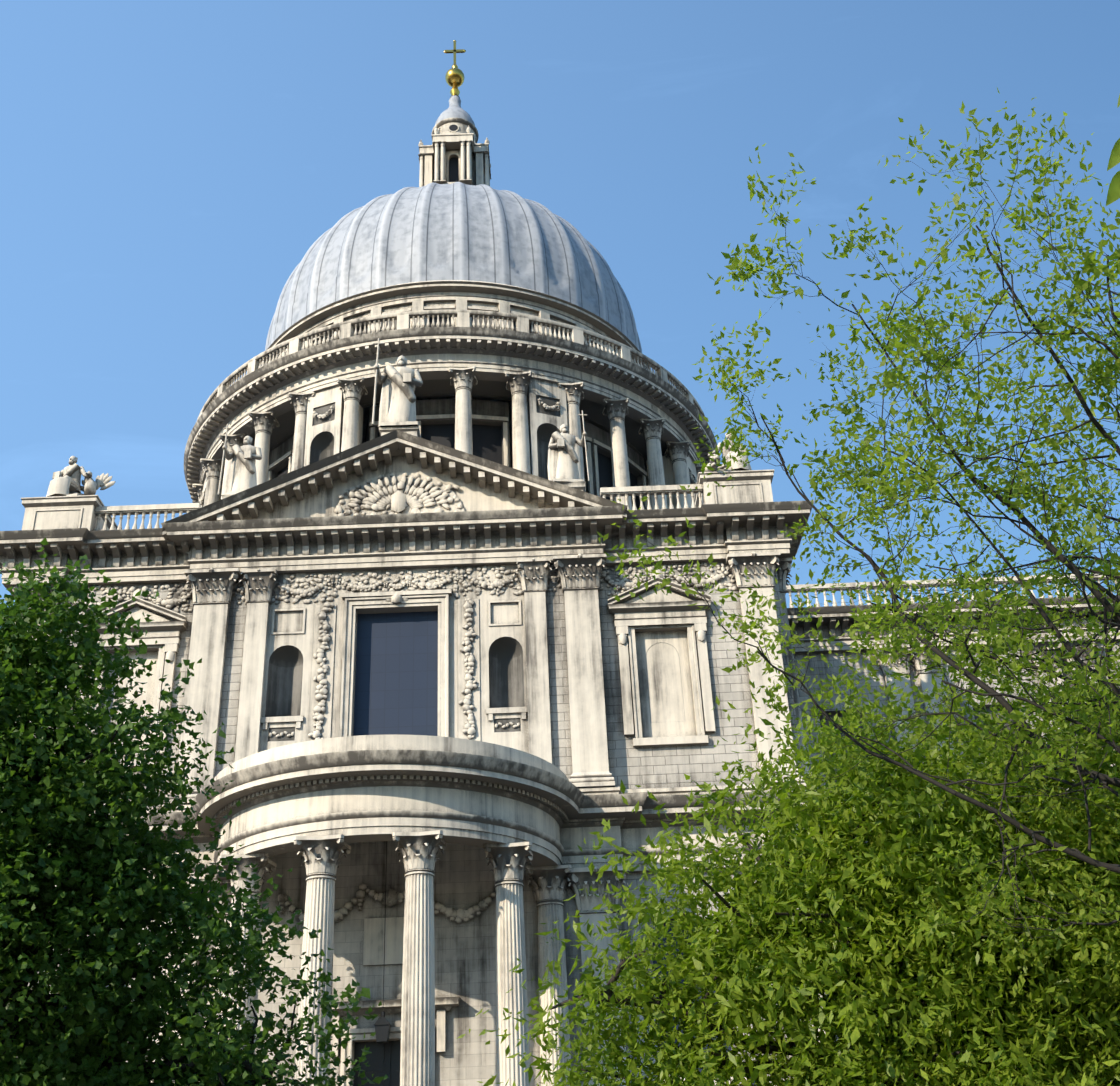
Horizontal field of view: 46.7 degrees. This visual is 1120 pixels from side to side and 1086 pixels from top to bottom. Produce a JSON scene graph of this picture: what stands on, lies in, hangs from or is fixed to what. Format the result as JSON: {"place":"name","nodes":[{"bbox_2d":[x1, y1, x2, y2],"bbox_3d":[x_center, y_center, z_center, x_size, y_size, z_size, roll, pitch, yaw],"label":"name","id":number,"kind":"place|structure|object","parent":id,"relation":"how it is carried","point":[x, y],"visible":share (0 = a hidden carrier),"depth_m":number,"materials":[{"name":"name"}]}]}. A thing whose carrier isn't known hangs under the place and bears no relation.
{"place":"outdoors","nodes":[
{"label":"outdoors","id":0,"kind":"place"},
{"bbox_2d":[0,0,1119,627],"label":"sky","id":1,"kind":"structure","parent":0,"point":[167,167],"materials":[{"name":"blue"}]},
{"bbox_2d":[1106,95,1119,205],"bbox_3d":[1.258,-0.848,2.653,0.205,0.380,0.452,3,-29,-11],"label":"leaves","id":2,"kind":"object","parent":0,"point":[1113,194],"visible":1,"depth_m":2.73,"materials":[{"name":"green plant"}]},
{"label":"ground","id":3,"kind":"structure","parent":0,"visible":0},
{"bbox_2d":[0,537,388,1085],"bbox_3d":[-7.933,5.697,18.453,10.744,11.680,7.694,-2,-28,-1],"label":"tree","id":4,"kind":"object","parent":3,"relation":"on","point":[96,867],"visible":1,"depth_m":17.95,"materials":[{"name":"green plant"}]},
{"bbox_2d":[0,426,814,816],"bbox_3d":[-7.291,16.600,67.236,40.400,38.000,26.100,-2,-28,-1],"label":"upper facade","id":5,"kind":"structure","parent":3,"relation":"on","point":[406,580],"depth_m":61.48,"materials":[{"name":"stone"}]},
{"bbox_2d":[46,456,114,496],"bbox_3d":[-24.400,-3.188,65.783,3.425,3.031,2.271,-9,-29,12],"label":"evangelist statue","id":6,"kind":"object","parent":5,"relation":"on","point":[66,481],"visible":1,"depth_m":65.44,"materials":[{"name":"stone"}]},
{"bbox_2d":[218,423,261,494],"bbox_3d":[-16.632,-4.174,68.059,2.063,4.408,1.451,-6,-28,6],"label":"pediment statue","id":7,"kind":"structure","parent":5,"relation":"on","point":[243,473],"depth_m":67.64,"materials":[{"name":"stone"}]},
{"bbox_2d":[372,338,422,426],"bbox_3d":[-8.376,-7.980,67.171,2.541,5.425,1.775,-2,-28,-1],"label":"st paul statue","id":8,"kind":"object","parent":5,"relation":"on","point":[397,408],"visible":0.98,"depth_m":66.60,"materials":[{"name":"stone"}]},
{"bbox_2d":[184,280,719,509],"bbox_3d":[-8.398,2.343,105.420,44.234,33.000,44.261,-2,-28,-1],"label":"dome drum","id":9,"kind":"object","parent":5,"relation":"on","point":[299,394],"visible":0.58,"depth_m":92.67,"materials":[{"name":"stone"}]},
{"bbox_2d":[265,182,641,467],"bbox_3d":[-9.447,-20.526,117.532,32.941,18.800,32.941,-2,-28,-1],"label":"dome","id":10,"kind":"structure","parent":9,"relation":"on","point":[454,231],"depth_m":103.07,"materials":[{"name":"grey metal"}]},
{"bbox_2d":[418,40,490,186],"bbox_3d":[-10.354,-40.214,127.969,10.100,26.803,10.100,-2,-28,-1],"label":"lantern","id":11,"kind":"object","parent":10,"relation":"on","point":[455,151],"visible":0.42,"depth_m":124.02,"materials":[{"name":"stone"}]},
{"bbox_2d":[547,410,589,481],"bbox_3d":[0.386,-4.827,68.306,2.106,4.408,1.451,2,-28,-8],"label":"pediment statue","id":12,"kind":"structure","parent":5,"relation":"on","point":[563,461],"depth_m":67.82,"materials":[{"name":"stone"}]},
{"bbox_2d":[704,433,751,471],"bbox_3d":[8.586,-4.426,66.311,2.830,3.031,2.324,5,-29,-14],"label":"evangelist statue","id":13,"kind":"object","parent":5,"relation":"on","point":[737,466],"visible":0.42,"depth_m":65.26,"materials":[{"name":"stone"}]},
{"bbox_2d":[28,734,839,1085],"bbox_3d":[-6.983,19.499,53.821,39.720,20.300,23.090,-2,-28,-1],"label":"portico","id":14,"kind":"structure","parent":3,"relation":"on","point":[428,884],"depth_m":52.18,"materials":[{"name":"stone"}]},
{"bbox_2d":[4,573,1119,1079],"bbox_3d":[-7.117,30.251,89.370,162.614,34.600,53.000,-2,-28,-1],"label":"side wing","id":15,"kind":"structure","parent":3,"relation":"on","point":[842,615],"depth_m":73.41,"materials":[{"name":"stone"}]},
{"bbox_2d":[456,646,1119,1085],"bbox_3d":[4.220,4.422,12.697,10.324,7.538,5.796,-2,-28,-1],"label":"tree","id":16,"kind":"object","parent":3,"relation":"on","point":[870,952],"visible":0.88,"depth_m":12.21,"materials":[{"name":"green plant"}]},
{"bbox_2d":[597,88,1119,961],"bbox_3d":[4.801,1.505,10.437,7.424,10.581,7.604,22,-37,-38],"label":"tree","id":17,"kind":"object","parent":3,"relation":"on","point":[1095,706],"visible":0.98,"depth_m":11.04,"materials":[{"name":"green plant"}]}
]}

